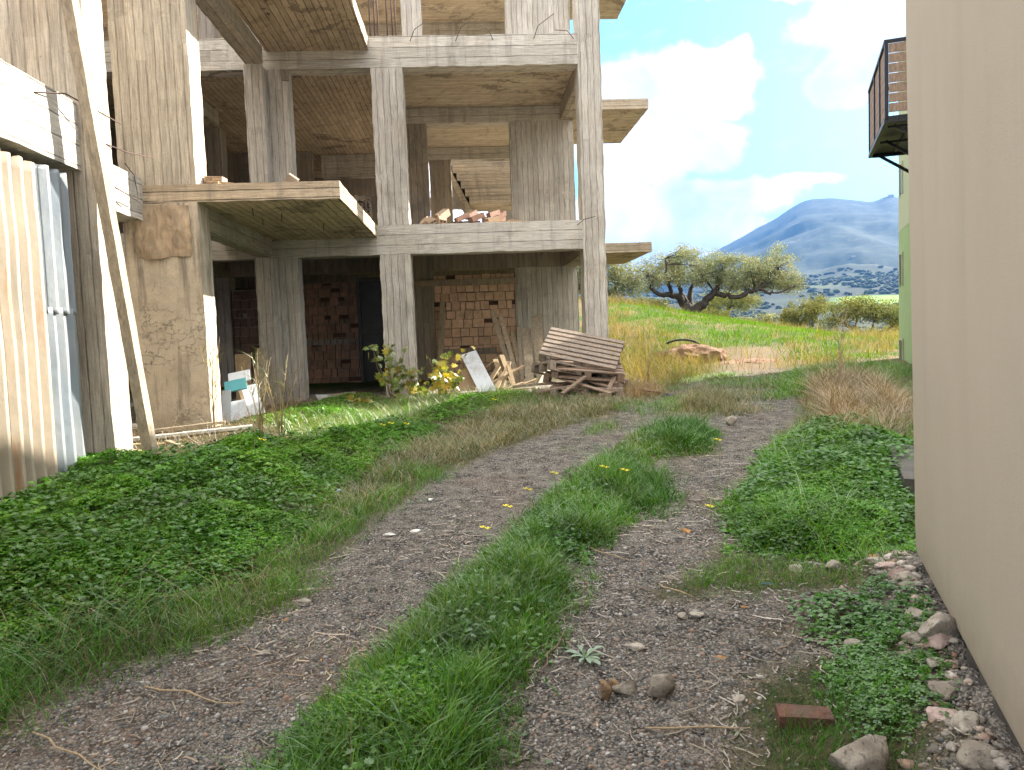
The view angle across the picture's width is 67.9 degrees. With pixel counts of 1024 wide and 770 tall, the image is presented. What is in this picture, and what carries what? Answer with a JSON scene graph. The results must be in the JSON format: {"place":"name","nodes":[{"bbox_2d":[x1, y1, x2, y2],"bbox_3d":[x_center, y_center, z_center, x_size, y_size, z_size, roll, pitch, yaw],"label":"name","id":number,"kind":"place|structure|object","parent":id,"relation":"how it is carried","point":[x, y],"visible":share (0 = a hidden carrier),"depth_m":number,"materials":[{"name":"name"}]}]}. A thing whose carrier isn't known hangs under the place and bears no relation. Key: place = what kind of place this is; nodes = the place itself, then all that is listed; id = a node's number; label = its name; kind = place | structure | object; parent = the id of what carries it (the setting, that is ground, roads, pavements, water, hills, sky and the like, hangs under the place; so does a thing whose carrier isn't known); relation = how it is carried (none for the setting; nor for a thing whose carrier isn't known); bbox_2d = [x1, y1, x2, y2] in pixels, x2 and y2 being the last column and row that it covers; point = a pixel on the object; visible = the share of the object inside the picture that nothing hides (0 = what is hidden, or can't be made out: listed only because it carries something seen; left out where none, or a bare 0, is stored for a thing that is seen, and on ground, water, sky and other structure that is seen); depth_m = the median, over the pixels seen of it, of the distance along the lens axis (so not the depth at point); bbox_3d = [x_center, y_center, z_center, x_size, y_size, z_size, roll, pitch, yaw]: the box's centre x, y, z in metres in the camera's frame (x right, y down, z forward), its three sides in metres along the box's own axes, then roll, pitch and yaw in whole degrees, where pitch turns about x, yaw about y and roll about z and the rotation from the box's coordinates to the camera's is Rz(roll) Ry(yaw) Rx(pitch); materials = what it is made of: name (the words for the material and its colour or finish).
{"place":"outdoors","nodes":[
{"label":"outdoors","id":0,"kind":"place"},
{"bbox_2d":[181,403,727,769],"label":"grass","id":1,"kind":"structure","parent":0,"point":[518,556],"depth_m":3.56,"materials":[{"name":"plant"}]},
{"bbox_2d":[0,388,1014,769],"bbox_3d":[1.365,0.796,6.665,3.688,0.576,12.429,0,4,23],"label":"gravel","id":2,"kind":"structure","parent":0,"point":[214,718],"depth_m":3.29,"materials":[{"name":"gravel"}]},
{"bbox_2d":[612,680,637,696],"bbox_3d":[0.466,1.257,3.142,0.102,0.084,0.060,-2,4,-3],"label":"rock","id":3,"kind":"object","parent":2,"relation":"on","point":[628,687],"visible":0.92,"depth_m":3.13,"materials":[{"name":"grey stone"}]},
{"bbox_2d":[0,196,1023,769],"bbox_3d":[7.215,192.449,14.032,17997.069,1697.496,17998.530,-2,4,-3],"label":"ground","id":4,"kind":"structure","parent":0,"point":[822,236],"depth_m":4.07,"materials":[{"name":"gravel"}]},
{"bbox_2d":[0,155,27,512],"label":"corrugated sheet","id":5,"kind":"object","parent":4,"relation":"on","point":[13,475],"visible":0.67,"depth_m":5.42,"materials":[{"name":"metal"}]},
{"bbox_2d":[0,151,59,501],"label":"corrugated sheet","id":6,"kind":"object","parent":4,"relation":"on","point":[26,268],"visible":0.72,"depth_m":5.70,"materials":[{"name":"metal"}]},
{"bbox_2d":[32,731,100,769],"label":"stick","id":7,"kind":"object","parent":4,"relation":"on","point":[63,749],"visible":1,"depth_m":2.83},
{"bbox_2d":[46,307,88,498],"bbox_3d":[-3.601,0.244,6.150,0.063,1.735,0.438,-2,4,-3],"label":"corrugated sheet","id":8,"kind":"object","parent":4,"relation":"on","point":[66,388],"visible":0.68,"depth_m":6.14,"materials":[{"name":"metal"}]},
{"bbox_2d":[61,0,158,466],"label":"prop plank","id":9,"kind":"object","parent":4,"relation":"on","point":[73,21],"visible":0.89,"depth_m":6.31,"materials":[{"name":"wood"}]},
{"bbox_2d":[0,445,329,603],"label":"weeds","id":10,"kind":"object","parent":4,"relation":"on","point":[159,467],"visible":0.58,"depth_m":5.33,"materials":[{"name":"green plant"}]},
{"bbox_2d":[154,421,225,431],"bbox_3d":[-3.804,0.488,8.856,0.879,0.080,0.102,-3,4,-18],"label":"scrap board","id":11,"kind":"object","parent":4,"relation":"on","point":[191,426],"visible":0.68,"depth_m":8.83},
{"bbox_2d":[133,424,252,440],"bbox_3d":[-3.619,0.540,8.660,1.268,0.072,0.134,-4,4,-22],"label":"scrap board","id":12,"kind":"object","parent":4,"relation":"on","point":[195,432],"visible":0.7,"depth_m":8.64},
{"bbox_2d":[144,686,242,702],"bbox_3d":[-1.351,1.310,3.219,0.503,0.024,0.036,-1,4,20],"label":"stick","id":13,"kind":"object","parent":4,"relation":"on","point":[197,695],"visible":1,"depth_m":3.24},
{"bbox_2d":[197,335,227,428],"bbox_3d":[-3.417,-0.071,8.717,0.621,1.237,0.547,-2,4,-3],"label":"tall grass plant","id":14,"kind":"object","parent":4,"relation":"on","point":[214,384],"depth_m":8.74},
{"bbox_2d":[0,415,444,666],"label":"mallow","id":15,"kind":"object","parent":4,"relation":"on","point":[186,497],"visible":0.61,"depth_m":4.98,"materials":[{"name":"green plant"}]},
{"bbox_2d":[0,399,447,656],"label":"grass","id":16,"kind":"structure","parent":4,"relation":"on","point":[188,517],"depth_m":5.54,"materials":[{"name":"plant"}]},
{"bbox_2d":[222,390,230,421],"bbox_3d":[-3.746,0.312,9.992,0.120,0.486,0.120,-2,4,-3],"label":"panel","id":17,"kind":"object","parent":4,"relation":"on","point":[226,399],"visible":0.76,"depth_m":9.99,"materials":[{"name":"white laminate"}]},
{"bbox_2d":[0,421,457,678],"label":"clover","id":18,"kind":"object","parent":4,"relation":"on","point":[245,440],"visible":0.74,"depth_m":5.09,"materials":[{"name":"green plant"}]},
{"bbox_2d":[0,455,470,748],"bbox_3d":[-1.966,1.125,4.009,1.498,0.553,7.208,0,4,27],"label":"grass","id":19,"kind":"structure","parent":4,"relation":"on","point":[347,531],"depth_m":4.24,"materials":[{"name":"plant"}]},
{"bbox_2d":[231,399,248,420],"bbox_3d":[-3.606,0.393,10.056,0.220,0.383,0.380,-4,5,-30],"label":"panel","id":20,"kind":"object","parent":4,"relation":"on","point":[236,410],"visible":0.5,"depth_m":10.09,"materials":[{"name":"white laminate"}]},
{"bbox_2d":[235,354,251,399],"bbox_3d":[-3.936,-0.037,11.162,0.230,0.836,0.121,-2,4,-3],"label":"panel","id":21,"kind":"object","parent":4,"relation":"on","point":[243,361],"visible":0.42,"depth_m":11.17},
{"bbox_2d":[238,390,248,411],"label":"panel","id":22,"kind":"object","parent":4,"relation":"on","point":[241,394],"visible":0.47,"depth_m":10.34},
{"bbox_2d":[224,377,246,391],"bbox_3d":[-3.741,0.005,10.298,0.311,0.197,0.186,-3,4,-13],"label":"panel","id":23,"kind":"object","parent":22,"relation":"on","point":[235,385],"visible":0.82,"depth_m":10.29,"materials":[{"name":"teal laminate"}]},
{"bbox_2d":[233,346,273,430],"bbox_3d":[-2.622,0.103,7.848,0.599,1.109,0.730,0,4,27],"label":"tall grass plant","id":24,"kind":"object","parent":4,"relation":"on","point":[259,423],"depth_m":7.89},
{"bbox_2d":[242,384,264,414],"bbox_3d":[-3.499,0.263,10.279,0.240,0.530,0.566,-5,5,-33],"label":"panel","id":25,"kind":"object","parent":4,"relation":"on","point":[247,394],"visible":0.42,"depth_m":10.32,"materials":[{"name":"white laminate"}]},
{"bbox_2d":[228,369,250,380],"bbox_3d":[-3.779,-0.110,10.540,0.310,0.197,0.187,-3,4,-13],"label":"panel","id":26,"kind":"object","parent":25,"relation":"on","point":[235,375],"visible":0.65,"depth_m":10.55,"materials":[{"name":"white laminate"}]},
{"bbox_2d":[253,348,266,398],"bbox_3d":[-3.717,-0.081,11.172,0.142,0.917,0.358,-1,4,10],"label":"panel","id":27,"kind":"object","parent":4,"relation":"on","point":[263,352],"visible":0.63,"depth_m":11.21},
{"bbox_2d":[260,356,306,438],"bbox_3d":[-2.366,0.160,7.925,0.663,1.017,0.492,-1,4,21],"label":"tall grass plant","id":28,"kind":"object","parent":4,"relation":"on","point":[278,420],"depth_m":7.95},
{"bbox_2d":[228,392,383,427],"bbox_3d":[-2.722,0.322,10.962,1.921,0.239,3.942,-2,4,-3],"label":"clover","id":29,"kind":"object","parent":4,"relation":"on","point":[312,408],"visible":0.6,"depth_m":10.17,"materials":[{"name":"green plant"}]},
{"bbox_2d":[0,0,651,482],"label":"unfinished building","id":30,"kind":"structure","parent":4,"relation":"on","point":[406,116],"depth_m":12.72,"materials":[{"name":"concrete"}]},
{"bbox_2d":[34,163,76,314],"bbox_3d":[-3.627,-1.141,6.047,0.065,1.152,0.382,-2,4,-3],"label":"corrugated sheet","id":31,"kind":"object","parent":30,"relation":"hanging from","point":[53,207],"visible":0.99,"depth_m":6.05,"materials":[{"name":"metal"}]},
{"bbox_2d":[356,277,384,382],"bbox_3d":[-2.689,-1.166,16.300,1.160,2.280,0.100,-2,4,-3],"label":"door","id":32,"kind":"structure","parent":30,"relation":"in","point":[369,291],"depth_m":16.27,"materials":[{"name":"metal"}]},
{"bbox_2d":[438,301,444,375],"bbox_3d":[-1.494,-0.922,16.064,0.116,1.714,0.388,-1,4,19],"label":"plank","id":33,"kind":"object","parent":30,"relation":"on","point":[441,329],"visible":0.69,"depth_m":16.08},
{"bbox_2d":[459,370,475,390],"bbox_3d":[-0.776,-0.045,13.555,0.340,0.442,0.266,-1,4,21],"label":"panel","id":34,"kind":"object","parent":30,"relation":"on","point":[468,381],"visible":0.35,"depth_m":13.55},
{"bbox_2d":[461,350,495,391],"bbox_3d":[-0.584,-0.202,13.405,0.280,0.809,0.861,-4,5,-29],"label":"cabinet door","id":35,"kind":"structure","parent":30,"relation":"on","point":[479,374],"depth_m":13.43,"materials":[{"name":"white laminate"}]},
{"bbox_2d":[516,326,523,381],"bbox_3d":[0.163,-0.617,15.079,0.074,1.120,0.925,-2,4,-2],"label":"plank","id":36,"kind":"object","parent":30,"relation":"on","point":[520,353],"visible":0.86,"depth_m":15.08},
{"bbox_2d":[522,328,533,382],"bbox_3d":[0.317,-0.596,15.037,0.178,1.078,1.032,-2,4,0],"label":"plank","id":37,"kind":"object","parent":30,"relation":"on","point":[527,351],"visible":0.86,"depth_m":15.04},
{"bbox_2d":[531,316,542,382],"bbox_3d":[0.504,-0.721,15.090,0.143,1.299,1.125,-2,4,-2],"label":"plank","id":38,"kind":"object","parent":30,"relation":"on","point":[536,335],"visible":0.62,"depth_m":15.21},
{"bbox_2d":[0,374,664,731],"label":"dry grass","id":39,"kind":"structure","parent":4,"relation":"on","point":[269,411],"depth_m":7.47,"materials":[{"name":"plant"}]},
{"bbox_2d":[264,654,496,769],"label":"clover","id":40,"kind":"object","parent":4,"relation":"on","point":[373,682],"visible":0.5,"depth_m":2.93,"materials":[{"name":"green plant"}]},
{"bbox_2d":[362,344,425,400],"bbox_3d":[-1.884,-0.210,12.152,0.964,0.942,0.608,-4,4,-19],"label":"fig sapling","id":41,"kind":"object","parent":4,"relation":"on","point":[384,378],"visible":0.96,"depth_m":12.05,"materials":[{"name":"green plant"}]},
{"bbox_2d":[395,365,429,397],"bbox_3d":[-1.593,-0.041,12.131,0.559,0.567,0.392,1,5,42],"label":"fig sapling","id":42,"kind":"object","parent":4,"relation":"on","point":[417,387],"visible":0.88,"depth_m":12.11,"materials":[{"name":"green plant"}]},
{"bbox_2d":[263,381,598,451],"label":"grass","id":43,"kind":"structure","parent":4,"relation":"on","point":[374,417],"depth_m":10.47,"materials":[{"name":"plant"}]},
{"bbox_2d":[426,346,475,397],"bbox_3d":[-0.970,-0.183,12.029,0.805,0.858,0.440,-1,4,13],"label":"fig sapling","id":44,"kind":"object","parent":4,"relation":"on","point":[445,380],"visible":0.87,"depth_m":12.02,"materials":[{"name":"yellow plant"}]},
{"bbox_2d":[403,388,530,423],"bbox_3d":[-0.552,0.262,10.801,1.502,0.309,3.817,-1,4,16],"label":"clover","id":45,"kind":"object","parent":4,"relation":"on","point":[459,398],"visible":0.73,"depth_m":10.18,"materials":[{"name":"green plant"}]},
{"bbox_2d":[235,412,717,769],"bbox_3d":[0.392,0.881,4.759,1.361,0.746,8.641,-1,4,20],"label":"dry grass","id":46,"kind":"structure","parent":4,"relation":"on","point":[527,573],"depth_m":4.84,"materials":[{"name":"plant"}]},
{"bbox_2d":[401,570,554,653],"bbox_3d":[-0.153,1.113,3.966,0.695,0.161,1.151,-1,4,17],"label":"clover","id":47,"kind":"object","parent":4,"relation":"on","point":[473,608],"visible":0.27,"depth_m":3.78,"materials":[{"name":"green plant"}]},
{"bbox_2d":[4,394,954,769],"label":"dead leaves","id":48,"kind":"object","parent":4,"relation":"on","point":[530,672],"visible":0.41,"depth_m":3.49,"materials":[{"name":"brown plant"}]},
{"bbox_2d":[311,382,650,514],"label":"dry grass","id":49,"kind":"structure","parent":4,"relation":"on","point":[506,429],"depth_m":8.68,"materials":[{"name":"plant"}]},
{"bbox_2d":[119,401,851,769],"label":"grass","id":50,"kind":"structure","parent":4,"relation":"on","point":[601,591],"depth_m":4.29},
{"bbox_2d":[265,419,725,769],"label":"mallow","id":51,"kind":"object","parent":4,"relation":"on","point":[369,761],"visible":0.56,"depth_m":3.45,"materials":[{"name":"green plant"}]},
{"bbox_2d":[2,388,993,769],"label":"straw","id":52,"kind":"object","parent":4,"relation":"on","point":[558,620],"visible":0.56,"depth_m":3.69,"materials":[{"name":"plant"}]},
{"bbox_2d":[490,310,515,381],"bbox_3d":[-0.189,-0.780,15.247,0.102,1.464,0.840,-4,5,-29],"label":"plank","id":53,"kind":"object","parent":4,"relation":"on","point":[499,334],"visible":0.73,"depth_m":15.31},
{"bbox_2d":[498,313,519,382],"bbox_3d":[-0.058,-0.745,15.157,0.095,1.392,0.805,-4,4,-24],"label":"plank","id":54,"kind":"object","parent":4,"relation":"on","point":[508,344],"visible":0.94,"depth_m":15.15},
{"bbox_2d":[521,513,621,563],"bbox_3d":[0.385,0.953,5.016,0.657,0.179,0.985,-1,4,13],"label":"clover","id":55,"kind":"object","parent":4,"relation":"on","point":[572,540],"visible":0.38,"depth_m":4.79,"materials":[{"name":"green plant"}]},
{"bbox_2d":[565,644,602,664],"bbox_3d":[0.324,1.213,3.429,0.189,0.039,0.156,-1,4,21],"label":"rosette weed","id":56,"kind":"object","parent":4,"relation":"on","point":[588,659],"visible":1,"depth_m":3.44,"materials":[{"name":"green plant"}]},
{"bbox_2d":[550,382,623,397],"bbox_3d":[1.190,0.072,11.867,1.103,0.147,0.804,2,7,11],"label":"pallet","id":57,"kind":"object","parent":4,"relation":"on","point":[619,389],"visible":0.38,"depth_m":11.54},
{"bbox_2d":[543,370,628,399],"bbox_3d":[1.152,-0.070,11.836,1.103,0.147,0.804,17,24,24],"label":"pallet","id":58,"kind":"object","parent":57,"relation":"on","point":[547,378],"visible":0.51,"depth_m":11.62,"materials":[{"name":"wood"}]},
{"bbox_2d":[531,360,607,379],"bbox_3d":[0.895,-0.201,11.948,1.002,0.148,0.705,11,-7,-22],"label":"pallet","id":59,"kind":"object","parent":58,"relation":"on","point":[542,366],"visible":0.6,"depth_m":11.69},
{"bbox_2d":[550,352,624,381],"bbox_3d":[1.157,-0.286,11.894,1.103,0.147,0.804,4,21,-1],"label":"pallet","id":60,"kind":"object","parent":59,"relation":"on","point":[589,370],"visible":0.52,"depth_m":11.55,"materials":[{"name":"wood"}]},
{"bbox_2d":[538,327,623,375],"bbox_3d":[1.099,-0.539,11.955,1.203,0.149,0.804,12,39,12],"label":"pallet","id":61,"kind":"object","parent":60,"relation":"on","point":[580,352],"visible":0.95,"depth_m":11.88,"materials":[{"name":"wood"}]},
{"bbox_2d":[600,679,611,699],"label":"rock","id":62,"kind":"object","parent":4,"relation":"on","point":[605,689],"visible":1,"depth_m":3.10,"materials":[{"name":"stone"}]},
{"bbox_2d":[577,242,657,297],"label":"olive tree","id":63,"kind":"object","parent":4,"relation":"on","point":[621,282],"visible":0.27,"depth_m":41.64,"materials":[{"name":"green plant"}]},
{"bbox_2d":[607,371,675,398],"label":"dry grass","id":64,"kind":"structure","parent":4,"relation":"on","point":[645,387],"depth_m":11.73,"materials":[{"name":"plant"}]},
{"bbox_2d":[596,449,691,522],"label":"grass","id":65,"kind":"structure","parent":4,"relation":"on","point":[657,488],"depth_m":5.99,"materials":[{"name":"green plant"}]},
{"bbox_2d":[649,674,674,698],"bbox_3d":[0.610,1.240,3.121,0.098,0.130,0.131,-1,4,22],"label":"rock","id":66,"kind":"object","parent":4,"relation":"on","point":[661,685],"visible":0.93,"depth_m":3.08,"materials":[{"name":"grey stone"}]},
{"bbox_2d":[550,368,792,452],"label":"grass","id":67,"kind":"structure","parent":4,"relation":"on","point":[665,402],"depth_m":10.67,"materials":[{"name":"plant"}]},
{"bbox_2d":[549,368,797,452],"bbox_3d":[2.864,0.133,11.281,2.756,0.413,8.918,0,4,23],"label":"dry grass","id":68,"kind":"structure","parent":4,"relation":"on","point":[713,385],"depth_m":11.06,"materials":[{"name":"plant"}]},
{"bbox_2d":[637,410,733,454],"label":"grass","id":69,"kind":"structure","parent":4,"relation":"on","point":[674,433],"depth_m":7.82,"materials":[{"name":"green plant"}]},
{"bbox_2d":[646,725,749,728],"bbox_3d":[0.698,1.287,2.861,0.384,0.018,0.019,-2,4,7],"label":"stick","id":70,"kind":"object","parent":4,"relation":"on","point":[705,726],"visible":1,"depth_m":2.86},
{"bbox_2d":[656,382,757,415],"bbox_3d":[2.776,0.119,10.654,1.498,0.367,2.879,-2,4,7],"label":"dry grass","id":71,"kind":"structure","parent":4,"relation":"on","point":[708,398],"depth_m":10.22,"materials":[{"name":"plant"}]},
{"bbox_2d":[650,344,774,363],"bbox_3d":[4.849,-0.556,18.629,2.069,0.931,3.290,-5,5,-40],"label":"soil heap","id":72,"kind":"object","parent":4,"relation":"on","point":[696,347],"visible":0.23,"depth_m":18.43,"materials":[{"name":"soil"}]},
{"bbox_2d":[634,241,809,313],"bbox_3d":[11.081,-5.349,40.440,9.407,4.508,4.205,-2,4,-3],"label":"olive tree","id":73,"kind":"object","parent":4,"relation":"on","point":[674,269],"visible":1,"depth_m":39.77,"materials":[{"name":"green plant"}]},
{"bbox_2d":[693,289,764,314],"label":"olive tree","id":74,"kind":"object","parent":4,"relation":"on","point":[716,301],"visible":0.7,"depth_m":50.31,"materials":[{"name":"green plant"}]},
{"bbox_2d":[578,291,898,384],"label":"dry meadow grass","id":75,"kind":"structure","parent":4,"relation":"on","point":[870,334],"depth_m":21.01,"materials":[{"name":"plant"}]},
{"bbox_2d":[579,300,898,385],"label":"meadow grass","id":76,"kind":"structure","parent":4,"relation":"on","point":[721,319],"depth_m":25.82,"materials":[{"name":"plant"}]},
{"bbox_2d":[610,265,898,331],"bbox_3d":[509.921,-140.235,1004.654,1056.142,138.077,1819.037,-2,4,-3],"label":"woods","id":77,"kind":"object","parent":4,"relation":"on","point":[865,280],"visible":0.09,"depth_m":1247.84,"materials":[{"name":"plant"}]},
{"bbox_2d":[737,309,779,323],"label":"bush","id":78,"kind":"object","parent":4,"relation":"on","point":[767,317],"visible":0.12,"depth_m":44.65,"materials":[{"name":"green plant"}]},
{"bbox_2d":[658,546,882,602],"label":"grass","id":79,"kind":"structure","parent":4,"relation":"on","point":[705,584],"depth_m":4.33,"materials":[{"name":"plant"}]},
{"bbox_2d":[774,293,832,327],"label":"olive tree","id":80,"kind":"object","parent":4,"relation":"on","point":[808,312],"visible":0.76,"depth_m":42.60,"materials":[{"name":"green plant"}]},
{"bbox_2d":[759,387,848,456],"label":"dry grass","id":81,"kind":"structure","parent":4,"relation":"on","point":[819,412],"depth_m":9.24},
{"bbox_2d":[774,703,834,728],"bbox_3d":[1.106,1.261,2.881,0.203,0.085,0.084,-2,4,5],"label":"brick piece","id":82,"kind":"object","parent":4,"relation":"on","point":[821,713],"visible":0.83,"depth_m":2.85,"materials":[{"name":"brick"}]},
{"bbox_2d":[699,356,916,573],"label":"grass","id":83,"kind":"structure","parent":4,"relation":"on","point":[862,551],"depth_m":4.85,"materials":[{"name":"plant"}]},
{"bbox_2d":[709,421,916,562],"bbox_3d":[2.776,0.677,6.424,1.671,0.433,4.521,0,4,28],"label":"clover","id":84,"kind":"object","parent":4,"relation":"on","point":[829,472],"visible":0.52,"depth_m":5.31,"materials":[{"name":"green plant"}]},
{"bbox_2d":[714,412,915,559],"bbox_3d":[2.796,0.647,6.426,1.667,0.483,4.508,0,4,27],"label":"mallow","id":85,"kind":"object","parent":4,"relation":"on","point":[829,450],"visible":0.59,"depth_m":6.03,"materials":[{"name":"green plant"}]},
{"bbox_2d":[711,597,942,769],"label":"grass","id":86,"kind":"structure","parent":4,"relation":"on","point":[825,734],"depth_m":2.82,"materials":[{"name":"green plant"}]},
{"bbox_2d":[753,357,911,399],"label":"grass","id":87,"kind":"structure","parent":4,"relation":"on","point":[790,388],"depth_m":13.36,"materials":[{"name":"plant"}]},
{"bbox_2d":[776,352,913,448],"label":"dry grass","id":88,"kind":"structure","parent":4,"relation":"on","point":[859,381],"depth_m":9.26,"materials":[{"name":"plant"}]},
{"bbox_2d":[826,307,863,388],"bbox_3d":[4.559,-0.456,10.453,0.666,1.264,0.615,0,4,27],"label":"tall grass plant","id":89,"kind":"object","parent":4,"relation":"on","point":[839,356],"depth_m":10.48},
{"bbox_2d":[780,588,912,656],"bbox_3d":[1.609,1.099,3.785,0.725,0.173,0.597,-6,5,-41],"label":"mallow","id":90,"kind":"object","parent":4,"relation":"on","point":[818,600],"visible":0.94,"depth_m":3.73,"materials":[{"name":"green plant"}]},
{"bbox_2d":[814,292,898,332],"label":"olive tree","id":91,"kind":"object","parent":4,"relation":"on","point":[868,310],"visible":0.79,"depth_m":40.69,"materials":[{"name":"green plant"}]},
{"bbox_2d":[828,734,888,769],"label":"rock","id":92,"kind":"object","parent":4,"relation":"on","point":[869,752],"visible":1,"depth_m":2.52,"materials":[{"name":"grey stone"}]},
{"bbox_2d":[868,36,911,363],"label":"green house","id":93,"kind":"structure","parent":4,"relation":"on","point":[887,135],"depth_m":13.80,"materials":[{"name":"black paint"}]},
{"bbox_2d":[810,572,976,740],"bbox_3d":[1.640,1.119,3.435,0.563,0.239,1.771,-1,4,21],"label":"clover","id":94,"kind":"object","parent":4,"relation":"on","point":[905,691],"visible":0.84,"depth_m":3.14,"materials":[{"name":"green plant"}]},
{"bbox_2d":[886,444,914,498],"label":"concrete kerb block","id":95,"kind":"structure","parent":4,"relation":"on","point":[906,473],"depth_m":5.91,"materials":[{"name":"concrete"}]},
{"bbox_2d":[892,571,918,581],"bbox_3d":[2.054,1.010,3.970,0.132,0.076,0.080,1,5,36],"label":"rock","id":96,"kind":"object","parent":4,"relation":"on","point":[898,576],"visible":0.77,"depth_m":3.96,"materials":[{"name":"stone"}]},
{"bbox_2d":[901,631,920,644],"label":"rock","id":97,"kind":"object","parent":4,"relation":"on","point":[912,637],"visible":0.77,"depth_m":3.32,"materials":[{"name":"grey stone"}]},
{"bbox_2d":[812,549,1012,769],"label":"rubble","id":98,"kind":"object","parent":4,"relation":"on","point":[986,763],"visible":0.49,"depth_m":2.85,"materials":[{"name":"stone"}]},
{"bbox_2d":[917,612,958,639],"bbox_3d":[1.822,1.028,3.208,0.214,0.163,0.090,-3,4,-14],"label":"rock","id":99,"kind":"object","parent":4,"relation":"on","point":[939,622],"visible":0.71,"depth_m":3.17,"materials":[{"name":"stone"}]},
{"bbox_2d":[927,633,948,649],"bbox_3d":[1.781,1.061,3.173,0.088,0.065,0.110,-2,4,-3],"label":"rock","id":100,"kind":"object","parent":4,"relation":"on","point":[937,641],"visible":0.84,"depth_m":3.15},
{"bbox_2d":[927,680,956,701],"bbox_3d":[1.632,1.151,2.869,0.094,0.068,0.113,-2,4,-3],"label":"rock","id":101,"kind":"object","parent":4,"relation":"on","point":[946,690],"visible":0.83,"depth_m":2.85,"materials":[{"name":"grey stone"}]},
{"bbox_2d":[926,706,957,719],"bbox_3d":[1.538,1.172,2.695,0.122,0.043,0.138,-2,4,-3],"label":"rock","id":102,"kind":"object","parent":4,"relation":"on","point":[933,713],"visible":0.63,"depth_m":2.69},
{"bbox_2d":[905,0,1023,751],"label":"beige building","id":103,"kind":"structure","parent":4,"relation":"on","point":[965,84],"depth_m":2.71,"materials":[{"name":"paint"}]},
{"bbox_2d":[950,710,979,732],"bbox_3d":[1.502,1.121,2.528,0.148,0.055,0.083,-6,6,-47],"label":"rock","id":104,"kind":"object","parent":4,"relation":"on","point":[964,721],"visible":0.95,"depth_m":2.52,"materials":[{"name":"stone"}]},
{"bbox_2d":[956,740,992,769],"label":"rock","id":105,"kind":"object","parent":4,"relation":"on","point":[970,754],"visible":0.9,"depth_m":2.36,"materials":[{"name":"grey stone"}]},
{"bbox_2d":[428,0,905,295],"label":"sky","id":106,"kind":"structure","parent":0,"point":[757,110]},
{"bbox_2d":[620,346,718,386],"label":"dry meadow grass","id":107,"kind":"structure","parent":0,"point":[663,374],"depth_m":14.43,"materials":[{"name":"plant"}]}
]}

